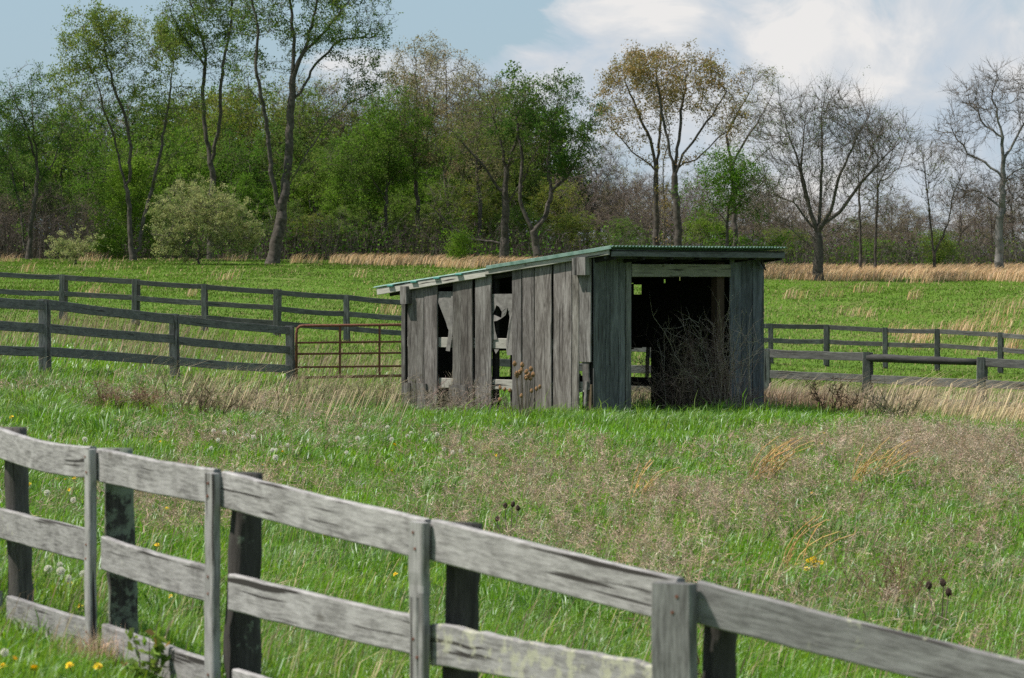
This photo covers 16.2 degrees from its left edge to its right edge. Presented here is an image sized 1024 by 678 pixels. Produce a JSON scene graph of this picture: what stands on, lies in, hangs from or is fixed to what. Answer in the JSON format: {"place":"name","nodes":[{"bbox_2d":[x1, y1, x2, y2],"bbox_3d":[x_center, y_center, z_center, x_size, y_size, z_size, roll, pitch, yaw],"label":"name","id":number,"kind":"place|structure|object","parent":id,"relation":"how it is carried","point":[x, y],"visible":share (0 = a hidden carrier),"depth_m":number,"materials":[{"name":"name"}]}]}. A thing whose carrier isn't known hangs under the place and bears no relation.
{"place":"outdoors","nodes":[
{"label":"outdoors","id":0,"kind":"place"},
{"bbox_2d":[0,310,1023,677],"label":"straw grass","id":1,"kind":"structure","parent":0,"point":[996,410],"depth_m":49.68,"materials":[{"name":"plant"}]},
{"bbox_2d":[0,257,1023,677],"bbox_3d":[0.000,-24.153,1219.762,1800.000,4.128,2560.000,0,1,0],"label":"ground","id":2,"kind":"structure","parent":0,"point":[830,303],"depth_m":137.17,"materials":[{"name":"plant"}]},
{"bbox_2d":[0,180,40,257],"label":"bare tree","id":3,"kind":"object","parent":2,"relation":"on","point":[3,213],"visible":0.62,"depth_m":203.73,"materials":[{"name":"brown plant"}]},
{"bbox_2d":[8,182,68,255],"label":"bare tree","id":4,"kind":"object","parent":2,"relation":"on","point":[46,206],"visible":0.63,"depth_m":204.68,"materials":[{"name":"brown plant"}]},
{"bbox_2d":[0,122,77,257],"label":"leafy tree","id":5,"kind":"object","parent":2,"relation":"on","point":[26,190],"visible":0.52,"depth_m":205.63,"materials":[{"name":"green plant"}]},
{"bbox_2d":[0,59,89,258],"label":"tall tree","id":6,"kind":"object","parent":2,"relation":"on","point":[17,132],"visible":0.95,"depth_m":195.85,"materials":[{"name":"green plant"}]},
{"bbox_2d":[0,100,128,235],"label":"leafy tree","id":7,"kind":"object","parent":2,"relation":"on","point":[56,176],"visible":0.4,"depth_m":215.42,"materials":[{"name":"green plant"}]},
{"bbox_2d":[43,89,111,235],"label":"leafy tree","id":8,"kind":"object","parent":2,"relation":"on","point":[91,128],"visible":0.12,"depth_m":225.39,"materials":[{"name":"green plant"}]},
{"bbox_2d":[44,225,112,263],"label":"silver shrub","id":9,"kind":"object","parent":2,"relation":"on","point":[66,246],"visible":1,"depth_m":179.30,"materials":[{"name":"green plant"}]},
{"bbox_2d":[38,621,125,666],"bbox_3d":[-1.944,1.425,16.649,0.602,0.278,0.360,0,1,0],"label":"straw tuft","id":10,"kind":"object","parent":2,"relation":"on","point":[96,646],"visible":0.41,"depth_m":16.64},
{"bbox_2d":[57,139,143,229],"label":"leafy tree","id":11,"kind":"object","parent":2,"relation":"on","point":[90,188],"visible":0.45,"depth_m":209.36,"materials":[{"name":"green plant"}]},
{"bbox_2d":[39,0,211,260],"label":"tall tree","id":12,"kind":"object","parent":2,"relation":"on","point":[94,19],"visible":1,"depth_m":189.25,"materials":[{"name":"green plant"}]},
{"bbox_2d":[83,73,172,244],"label":"leafy tree","id":13,"kind":"object","parent":2,"relation":"on","point":[114,117],"visible":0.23,"depth_m":221.70,"materials":[{"name":"green plant"}]},
{"bbox_2d":[80,150,187,258],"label":"maple tree","id":14,"kind":"object","parent":2,"relation":"on","point":[119,201],"visible":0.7,"depth_m":197.22,"materials":[{"name":"green plant"}]},
{"bbox_2d":[120,624,170,677],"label":"young plant","id":15,"kind":"object","parent":2,"relation":"on","point":[157,650],"visible":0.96,"depth_m":15.94,"materials":[{"name":"green plant"}]},
{"bbox_2d":[0,298,294,382],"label":"board fence","id":16,"kind":"object","parent":2,"relation":"on","point":[44,327],"visible":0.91,"depth_m":61.21,"materials":[{"name":"grey wood"}]},
{"bbox_2d":[295,323,400,379],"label":"tube gate","id":17,"kind":"structure","parent":16,"relation":"attached to","point":[379,353],"depth_m":68.02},
{"bbox_2d":[99,116,217,257],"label":"leafy tree","id":18,"kind":"object","parent":2,"relation":"on","point":[170,168],"visible":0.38,"depth_m":207.15,"materials":[{"name":"green plant"}]},
{"bbox_2d":[109,96,214,256],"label":"leafy tree","id":19,"kind":"object","parent":2,"relation":"on","point":[157,123],"visible":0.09,"depth_m":221.42,"materials":[{"name":"green plant"}]},
{"bbox_2d":[144,126,228,253],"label":"leafy tree","id":20,"kind":"object","parent":2,"relation":"on","point":[185,149],"visible":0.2,"depth_m":211.45,"materials":[{"name":"green plant"}]},
{"bbox_2d":[142,172,264,263],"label":"silver shrub","id":21,"kind":"object","parent":2,"relation":"on","point":[208,210],"visible":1,"depth_m":180.54,"materials":[{"name":"green plant"}]},
{"bbox_2d":[165,108,251,201],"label":"leafy tree","id":22,"kind":"object","parent":2,"relation":"on","point":[214,123],"visible":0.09,"depth_m":217.80,"materials":[{"name":"green plant"}]},
{"bbox_2d":[145,0,274,258],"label":"tall tree","id":23,"kind":"object","parent":2,"relation":"on","point":[193,28],"visible":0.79,"depth_m":196.23,"materials":[{"name":"green plant"}]},
{"bbox_2d":[158,362,283,421],"bbox_3d":[-3.827,0.711,46.698,1.652,1.031,1.443,-1,1,-32],"label":"grey weed clump","id":24,"kind":"object","parent":2,"relation":"on","point":[204,396],"visible":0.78,"depth_m":46.40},
{"bbox_2d":[172,78,277,188],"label":"leafy tree","id":25,"kind":"object","parent":2,"relation":"on","point":[225,99],"visible":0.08,"depth_m":223.05,"materials":[{"name":"green plant"}]},
{"bbox_2d":[192,125,279,248],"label":"leafy tree","id":26,"kind":"object","parent":2,"relation":"on","point":[225,169],"visible":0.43,"depth_m":209.17,"materials":[{"name":"green plant"}]},
{"bbox_2d":[215,172,273,253],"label":"leafy tree","id":27,"kind":"object","parent":2,"relation":"on","point":[239,188],"visible":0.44,"depth_m":205.71,"materials":[{"name":"green plant"}]},
{"bbox_2d":[200,76,297,196],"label":"leafy tree","id":28,"kind":"object","parent":2,"relation":"on","point":[249,127],"visible":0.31,"depth_m":219.25,"materials":[{"name":"green plant"}]},
{"bbox_2d":[203,127,302,224],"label":"leafy tree","id":29,"kind":"object","parent":2,"relation":"on","point":[246,156],"visible":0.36,"depth_m":211.24,"materials":[{"name":"green plant"}]},
{"bbox_2d":[242,201,306,251],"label":"leafy tree","id":30,"kind":"object","parent":2,"relation":"on","point":[274,214],"visible":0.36,"depth_m":204.63,"materials":[{"name":"green plant"}]},
{"bbox_2d":[238,87,321,220],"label":"leafy tree","id":31,"kind":"object","parent":2,"relation":"on","point":[276,113],"visible":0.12,"depth_m":225.10,"materials":[{"name":"green plant"}]},
{"bbox_2d":[249,116,336,221],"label":"leafy tree","id":32,"kind":"object","parent":2,"relation":"on","point":[295,137],"visible":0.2,"depth_m":213.60,"materials":[{"name":"green plant"}]},
{"bbox_2d":[258,80,347,207],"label":"leafy tree","id":33,"kind":"object","parent":2,"relation":"on","point":[302,107],"visible":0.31,"depth_m":223.02,"materials":[{"name":"green plant"}]},
{"bbox_2d":[260,143,351,257],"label":"leafy tree","id":34,"kind":"object","parent":2,"relation":"on","point":[315,182],"visible":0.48,"depth_m":209.42,"materials":[{"name":"green plant"}]},
{"bbox_2d":[215,0,402,263],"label":"tree","id":35,"kind":"object","parent":2,"relation":"on","point":[276,239],"visible":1,"depth_m":183.63,"materials":[{"name":"green plant"}]},
{"bbox_2d":[286,210,348,254],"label":"leafy tree","id":36,"kind":"object","parent":2,"relation":"on","point":[311,222],"visible":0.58,"depth_m":203.46,"materials":[{"name":"green plant"}]},
{"bbox_2d":[300,132,371,255],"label":"leafy tree","id":37,"kind":"object","parent":2,"relation":"on","point":[329,147],"visible":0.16,"depth_m":213.24,"materials":[{"name":"green plant"}]},
{"bbox_2d":[293,65,380,183],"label":"budding tree","id":38,"kind":"object","parent":2,"relation":"on","point":[340,128],"visible":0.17,"depth_m":225.06,"materials":[{"name":"green plant"}]},
{"bbox_2d":[235,364,444,412],"bbox_3d":[-2.560,0.835,52.992,2.420,0.931,2.700,1,1,27],"label":"grey weed clump","id":39,"kind":"object","parent":2,"relation":"on","point":[358,391],"visible":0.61,"depth_m":53.05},
{"bbox_2d":[313,200,379,253],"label":"leafy tree","id":40,"kind":"object","parent":2,"relation":"on","point":[353,218],"visible":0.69,"depth_m":203.72,"materials":[{"name":"green plant"}]},
{"bbox_2d":[314,177,382,257],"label":"leafy tree","id":41,"kind":"object","parent":2,"relation":"on","point":[333,199],"visible":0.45,"depth_m":206.55,"materials":[{"name":"green plant"}]},
{"bbox_2d":[314,73,458,255],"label":"maple tree","id":42,"kind":"object","parent":2,"relation":"on","point":[377,176],"visible":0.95,"depth_m":204.38,"materials":[{"name":"green plant"}]},
{"bbox_2d":[343,106,464,236],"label":"leafy tree","id":43,"kind":"object","parent":2,"relation":"on","point":[389,190],"visible":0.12,"depth_m":214.11,"materials":[{"name":"green plant"}]},
{"bbox_2d":[378,192,433,253],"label":"leafy tree","id":44,"kind":"object","parent":2,"relation":"on","point":[410,201],"visible":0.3,"depth_m":207.63,"materials":[{"name":"green plant"}]},
{"bbox_2d":[380,168,451,248],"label":"leafy tree","id":45,"kind":"object","parent":2,"relation":"on","point":[423,199],"visible":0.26,"depth_m":211.35,"materials":[{"name":"green plant"}]},
{"bbox_2d":[381,27,456,254],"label":"slender tree","id":46,"kind":"object","parent":2,"relation":"on","point":[430,153],"visible":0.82,"depth_m":205.57,"materials":[{"name":"green plant"}]},
{"bbox_2d":[402,212,460,258],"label":"leafy tree","id":47,"kind":"object","parent":2,"relation":"on","point":[432,222],"visible":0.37,"depth_m":204.60,"materials":[{"name":"green plant"}]},
{"bbox_2d":[409,176,467,238],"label":"leafy tree","id":48,"kind":"object","parent":2,"relation":"on","point":[438,202],"visible":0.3,"depth_m":209.72,"materials":[{"name":"green plant"}]},
{"bbox_2d":[400,39,486,242],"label":"slender tree","id":49,"kind":"object","parent":2,"relation":"on","point":[451,115],"visible":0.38,"depth_m":209.77,"materials":[{"name":"green plant"}]},
{"bbox_2d":[438,225,482,264],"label":"shrub","id":50,"kind":"object","parent":2,"relation":"on","point":[459,250],"visible":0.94,"depth_m":187.07,"materials":[{"name":"green plant"}]},
{"bbox_2d":[391,364,552,414],"bbox_3d":[-0.612,1.096,54.340,2.774,1.439,1.758,0,1,0],"label":"dead weed clump","id":51,"kind":"object","parent":2,"relation":"on","point":[457,401],"visible":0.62,"depth_m":54.33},
{"bbox_2d":[431,92,516,214],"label":"leafy tree","id":52,"kind":"object","parent":2,"relation":"on","point":[465,177],"visible":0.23,"depth_m":220.07,"materials":[{"name":"green plant"}]},
{"bbox_2d":[448,197,501,255],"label":"leafy tree","id":53,"kind":"object","parent":2,"relation":"on","point":[484,213],"visible":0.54,"depth_m":206.64,"materials":[{"name":"green plant"}]},
{"bbox_2d":[443,60,524,254],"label":"slender tree","id":54,"kind":"object","parent":2,"relation":"on","point":[495,173],"visible":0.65,"depth_m":204.75,"materials":[{"name":"green plant"}]},
{"bbox_2d":[420,76,561,260],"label":"branchy tree","id":55,"kind":"object","parent":2,"relation":"on","point":[503,243],"visible":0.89,"depth_m":195.76,"materials":[{"name":"green plant"}]},
{"bbox_2d":[468,176,525,238],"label":"leafy tree","id":56,"kind":"object","parent":2,"relation":"on","point":[495,198],"visible":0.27,"depth_m":211.79,"materials":[{"name":"green plant"}]},
{"bbox_2d":[466,80,556,255],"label":"leafy tree","id":57,"kind":"object","parent":2,"relation":"on","point":[538,175],"visible":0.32,"depth_m":219.40,"materials":[{"name":"green plant"}]},
{"bbox_2d":[0,365,1023,659],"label":"dry weeds","id":58,"kind":"object","parent":2,"relation":"on","point":[976,447],"visible":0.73,"depth_m":34.16,"materials":[{"name":"plant"}]},
{"bbox_2d":[0,427,1023,677],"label":"fence","id":59,"kind":"object","parent":2,"relation":"on","point":[462,645],"visible":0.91,"depth_m":14.15,"materials":[{"name":"wood"}]},
{"bbox_2d":[0,169,1023,268],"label":"undergrowth","id":60,"kind":"object","parent":2,"relation":"on","point":[487,249],"visible":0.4,"depth_m":201.34,"materials":[{"name":"plant"}]},
{"bbox_2d":[0,272,1023,373],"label":"board fence","id":61,"kind":"object","parent":2,"relation":"on","point":[136,298],"visible":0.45,"depth_m":100.48,"materials":[{"name":"grey wood"}]},
{"bbox_2d":[0,251,1023,355],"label":"broom sedge","id":62,"kind":"object","parent":2,"relation":"on","point":[950,272],"visible":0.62,"depth_m":179.83,"materials":[{"name":"plant"}]},
{"bbox_2d":[483,203,560,257],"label":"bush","id":63,"kind":"object","parent":2,"relation":"on","point":[516,219],"visible":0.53,"depth_m":205.61,"materials":[{"name":"green plant"}]},
{"bbox_2d":[450,60,596,238],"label":"leafy tree","id":64,"kind":"object","parent":2,"relation":"on","point":[514,72],"visible":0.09,"depth_m":222.93,"materials":[{"name":"green plant"}]},
{"bbox_2d":[513,361,534,417],"bbox_3d":[0.175,0.764,52.237,0.312,0.906,0.330,0,1,11],"label":"dry teasel","id":65,"kind":"object","parent":2,"relation":"on","point":[518,373],"visible":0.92,"depth_m":52.20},
{"bbox_2d":[481,62,619,257],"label":"branchy tree","id":66,"kind":"object","parent":2,"relation":"on","point":[545,118],"visible":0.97,"depth_m":193.44,"materials":[{"name":"green plant"}]},
{"bbox_2d":[518,175,590,254],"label":"tree","id":67,"kind":"object","parent":2,"relation":"on","point":[555,203],"visible":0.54,"depth_m":211.67,"materials":[{"name":"green plant"}]},
{"bbox_2d":[524,105,595,252],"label":"leafy tree","id":68,"kind":"object","parent":2,"relation":"on","point":[585,191],"visible":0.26,"depth_m":223.30,"materials":[{"name":"green plant"}]},
{"bbox_2d":[535,161,609,235],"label":"bare tree","id":69,"kind":"object","parent":2,"relation":"on","point":[582,200],"visible":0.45,"depth_m":215.62,"materials":[{"name":"brown plant"}]},
{"bbox_2d":[548,211,608,252],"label":"bush","id":70,"kind":"object","parent":2,"relation":"on","point":[574,226],"visible":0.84,"depth_m":205.67,"materials":[{"name":"green plant"}]},
{"bbox_2d":[373,245,786,414],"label":"shed","id":71,"kind":"structure","parent":2,"relation":"on","point":[553,321],"depth_m":54.55,"materials":[{"name":"grey"}]},
{"bbox_2d":[561,137,629,247],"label":"bare tree","id":72,"kind":"object","parent":2,"relation":"on","point":[603,173],"visible":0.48,"depth_m":223.83,"materials":[{"name":"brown plant"}]},
{"bbox_2d":[582,137,632,238],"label":"budding tree","id":73,"kind":"object","parent":2,"relation":"on","point":[610,168],"visible":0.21,"depth_m":229.50,"materials":[{"name":"brown plant"}]},
{"bbox_2d":[593,164,653,244],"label":"budding tree","id":74,"kind":"object","parent":2,"relation":"on","point":[624,193],"visible":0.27,"depth_m":223.66,"materials":[{"name":"brown plant"}]},
{"bbox_2d":[589,176,661,242],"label":"bare tree","id":75,"kind":"object","parent":2,"relation":"on","point":[626,204],"visible":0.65,"depth_m":209.82,"materials":[{"name":"brown plant"}]},
{"bbox_2d":[598,216,652,245],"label":"bush","id":76,"kind":"object","parent":2,"relation":"on","point":[622,232],"visible":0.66,"depth_m":204.65,"materials":[{"name":"green plant"}]},
{"bbox_2d":[587,169,667,245],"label":"bare tree","id":77,"kind":"object","parent":2,"relation":"on","point":[648,212],"visible":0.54,"depth_m":213.75,"materials":[{"name":"brown plant"}]},
{"bbox_2d":[581,42,696,245],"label":"oak tree","id":78,"kind":"object","parent":2,"relation":"on","point":[655,161],"visible":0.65,"depth_m":187.60,"materials":[{"name":"brown plant"}]},
{"bbox_2d":[624,170,687,239],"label":"bare tree","id":79,"kind":"object","parent":2,"relation":"on","point":[651,184],"visible":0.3,"depth_m":221.71,"materials":[{"name":"brown plant"}]},
{"bbox_2d":[651,184,715,243],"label":"bare tree","id":80,"kind":"object","parent":2,"relation":"on","point":[682,211],"visible":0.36,"depth_m":209.85,"materials":[{"name":"brown plant"}]},
{"bbox_2d":[618,38,755,245],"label":"oak tree","id":81,"kind":"object","parent":2,"relation":"on","point":[637,74],"visible":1,"depth_m":183.83,"materials":[{"name":"brown plant"}]},
{"bbox_2d":[631,306,770,412],"bbox_3d":[2.703,0.424,54.994,2.748,1.986,2.758,0,1,0],"label":"bare bramble","id":82,"kind":"object","parent":2,"relation":"on","point":[682,394],"visible":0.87,"depth_m":54.78,"materials":[{"name":"plant"}]},
{"bbox_2d":[671,165,731,243],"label":"bare tree","id":83,"kind":"object","parent":2,"relation":"on","point":[697,196],"visible":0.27,"depth_m":213.70,"materials":[{"name":"brown plant"}]},
{"bbox_2d":[682,204,742,245],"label":"bush","id":84,"kind":"object","parent":2,"relation":"on","point":[698,226],"visible":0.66,"depth_m":205.52,"materials":[{"name":"green plant"}]},
{"bbox_2d":[650,281,783,410],"bbox_3d":[3.059,0.085,54.949,2.477,2.294,1.866,-1,1,-35],"label":"bare bramble","id":85,"kind":"object","parent":2,"relation":"on","point":[731,372],"visible":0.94,"depth_m":54.89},
{"bbox_2d":[669,141,789,250],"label":"maple tree","id":86,"kind":"object","parent":2,"relation":"on","point":[732,179],"visible":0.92,"depth_m":179.55,"materials":[{"name":"green plant"}]},
{"bbox_2d":[714,192,780,244],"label":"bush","id":87,"kind":"object","parent":2,"relation":"on","point":[752,227],"visible":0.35,"depth_m":209.84,"materials":[{"name":"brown plant"}]},
{"bbox_2d":[695,62,801,246],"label":"branchy tree","id":88,"kind":"object","parent":2,"relation":"on","point":[734,223],"visible":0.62,"depth_m":195.78,"materials":[{"name":"brown plant"}]},
{"bbox_2d":[500,347,1023,408],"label":"board fence","id":89,"kind":"object","parent":2,"relation":"on","point":[868,359],"visible":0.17,"depth_m":66.91,"materials":[{"name":"grey wood"}]},
{"bbox_2d":[754,226,811,258],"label":"bush","id":90,"kind":"object","parent":2,"relation":"on","point":[783,234],"visible":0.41,"depth_m":205.59,"materials":[{"name":"green plant"}]},
{"bbox_2d":[761,182,813,244],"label":"bare tree","id":91,"kind":"object","parent":2,"relation":"on","point":[798,222],"visible":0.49,"depth_m":213.64,"materials":[{"name":"brown plant"}]},
{"bbox_2d":[781,513,857,570],"bbox_3d":[2.287,1.534,26.872,0.569,0.488,0.244,0,1,0],"label":"golden grass clump","id":92,"kind":"object","parent":2,"relation":"on","point":[790,555],"visible":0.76,"depth_m":26.86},
{"bbox_2d":[726,65,919,280],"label":"bare tree","id":93,"kind":"object","parent":2,"relation":"on","point":[818,227],"visible":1,"depth_m":177.60,"materials":[{"name":"grey plant"}]},
{"bbox_2d":[801,370,865,414],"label":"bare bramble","id":94,"kind":"object","parent":2,"relation":"on","point":[812,387],"visible":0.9,"depth_m":55.49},
{"bbox_2d":[807,198,872,252],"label":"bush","id":95,"kind":"object","parent":2,"relation":"on","point":[857,228],"visible":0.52,"depth_m":215.94,"materials":[{"name":"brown plant"}]},
{"bbox_2d":[830,99,906,269],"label":"bare tree","id":96,"kind":"object","parent":2,"relation":"on","point":[860,241],"visible":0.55,"depth_m":185.90,"materials":[{"name":"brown plant"}]},
{"bbox_2d":[858,190,921,251],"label":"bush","id":97,"kind":"object","parent":2,"relation":"on","point":[891,221],"visible":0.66,"depth_m":213.82,"materials":[{"name":"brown plant"}]},
{"bbox_2d":[843,104,947,269],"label":"bare tree","id":98,"kind":"object","parent":2,"relation":"on","point":[876,214],"visible":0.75,"depth_m":185.87,"materials":[{"name":"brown plant"}]},
{"bbox_2d":[867,219,926,265],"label":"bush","id":99,"kind":"object","parent":2,"relation":"on","point":[904,239],"visible":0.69,"depth_m":205.64,"materials":[{"name":"brown plant"}]},
{"bbox_2d":[837,528,958,607],"bbox_3d":[2.607,1.567,23.955,0.761,0.688,0.872,-1,2,-36],"label":"clump","id":100,"kind":"object","parent":2,"relation":"on","point":[895,579],"visible":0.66,"depth_m":23.98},
{"bbox_2d":[856,377,944,420],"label":"grey weed clump","id":101,"kind":"object","parent":2,"relation":"on","point":[885,406],"visible":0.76,"depth_m":55.49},
{"bbox_2d":[908,227,967,266],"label":"shrub","id":102,"kind":"object","parent":2,"relation":"on","point":[940,253],"visible":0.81,"depth_m":193.26,"materials":[{"name":"green plant"}]},
{"bbox_2d":[895,121,997,267],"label":"bare tree","id":103,"kind":"object","parent":2,"relation":"on","point":[929,213],"visible":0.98,"depth_m":185.82,"materials":[{"name":"grey plant"}]},
{"bbox_2d":[911,171,994,260],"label":"bare tree","id":104,"kind":"object","parent":2,"relation":"on","point":[960,218],"visible":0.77,"depth_m":211.76,"materials":[{"name":"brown plant"}]},
{"bbox_2d":[926,55,1023,271],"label":"sycamore tree","id":105,"kind":"object","parent":2,"relation":"on","point":[999,243],"visible":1,"depth_m":183.86,"materials":[{"name":"grey plant"}]},
{"bbox_2d":[957,175,1017,251],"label":"bare tree","id":106,"kind":"object","parent":2,"relation":"on","point":[992,225],"visible":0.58,"depth_m":213.85,"materials":[{"name":"brown plant"}]},
{"bbox_2d":[0,0,1023,253],"label":"sky","id":107,"kind":"structure","parent":0,"point":[907,45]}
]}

